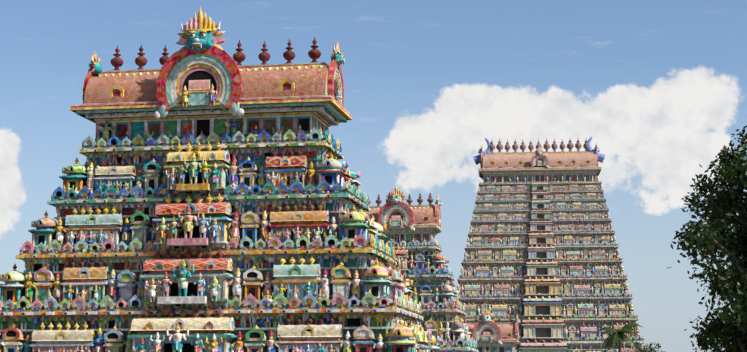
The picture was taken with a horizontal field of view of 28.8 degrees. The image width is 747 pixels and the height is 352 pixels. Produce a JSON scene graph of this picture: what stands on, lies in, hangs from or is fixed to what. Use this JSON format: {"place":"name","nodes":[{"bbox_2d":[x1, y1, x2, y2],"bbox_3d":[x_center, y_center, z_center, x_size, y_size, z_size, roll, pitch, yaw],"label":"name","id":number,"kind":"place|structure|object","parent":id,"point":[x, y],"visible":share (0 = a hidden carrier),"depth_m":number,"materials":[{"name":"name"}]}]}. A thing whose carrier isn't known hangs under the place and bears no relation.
{"place":"outdoors","nodes":[
{"label":"outdoors","id":0,"kind":"place"},
{"bbox_2d":[0,6,439,351],"bbox_3d":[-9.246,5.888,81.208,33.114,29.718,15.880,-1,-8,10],"label":"temple tower","id":1,"kind":"structure","parent":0,"point":[209,197],"depth_m":78.83,"materials":[{"name":"paint"}]},
{"bbox_2d":[0,0,746,351],"label":"sky","id":2,"kind":"structure","parent":0,"point":[659,87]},
{"bbox_2d":[366,185,477,351],"bbox_3d":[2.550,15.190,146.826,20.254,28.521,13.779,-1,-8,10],"label":"temple tower","id":3,"kind":"structure","parent":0,"point":[411,232],"depth_m":145.97,"materials":[{"name":"paint"}]},
{"bbox_2d":[463,308,520,351],"bbox_3d":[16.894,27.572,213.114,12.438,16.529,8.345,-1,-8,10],"label":"temple tower","id":4,"kind":"structure","parent":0,"point":[488,334],"depth_m":212.41,"materials":[{"name":"paint"}]},
{"bbox_2d":[457,136,644,351],"bbox_3d":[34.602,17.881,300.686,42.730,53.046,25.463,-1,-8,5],"label":"temple tower","id":5,"kind":"structure","parent":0,"point":[543,259],"depth_m":295.06,"materials":[{"name":"paint"}]},
{"bbox_2d":[597,322,642,351],"bbox_3d":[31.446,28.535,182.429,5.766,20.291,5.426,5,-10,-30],"label":"palm tree","id":6,"kind":"object","parent":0,"point":[617,336],"visible":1,"depth_m":182.95,"materials":[{"name":"green plant"}]},
{"bbox_2d":[630,339,660,351],"bbox_3d":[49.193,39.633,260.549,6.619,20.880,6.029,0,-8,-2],"label":"tree","id":7,"kind":"object","parent":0,"point":[644,349],"visible":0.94,"depth_m":262.06,"materials":[{"name":"green plant"}]},
{"bbox_2d":[668,125,746,351],"bbox_3d":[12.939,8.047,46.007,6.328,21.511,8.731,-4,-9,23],"label":"tree","id":8,"kind":"object","parent":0,"point":[726,204],"visible":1,"depth_m":45.42,"materials":[{"name":"green plant"}]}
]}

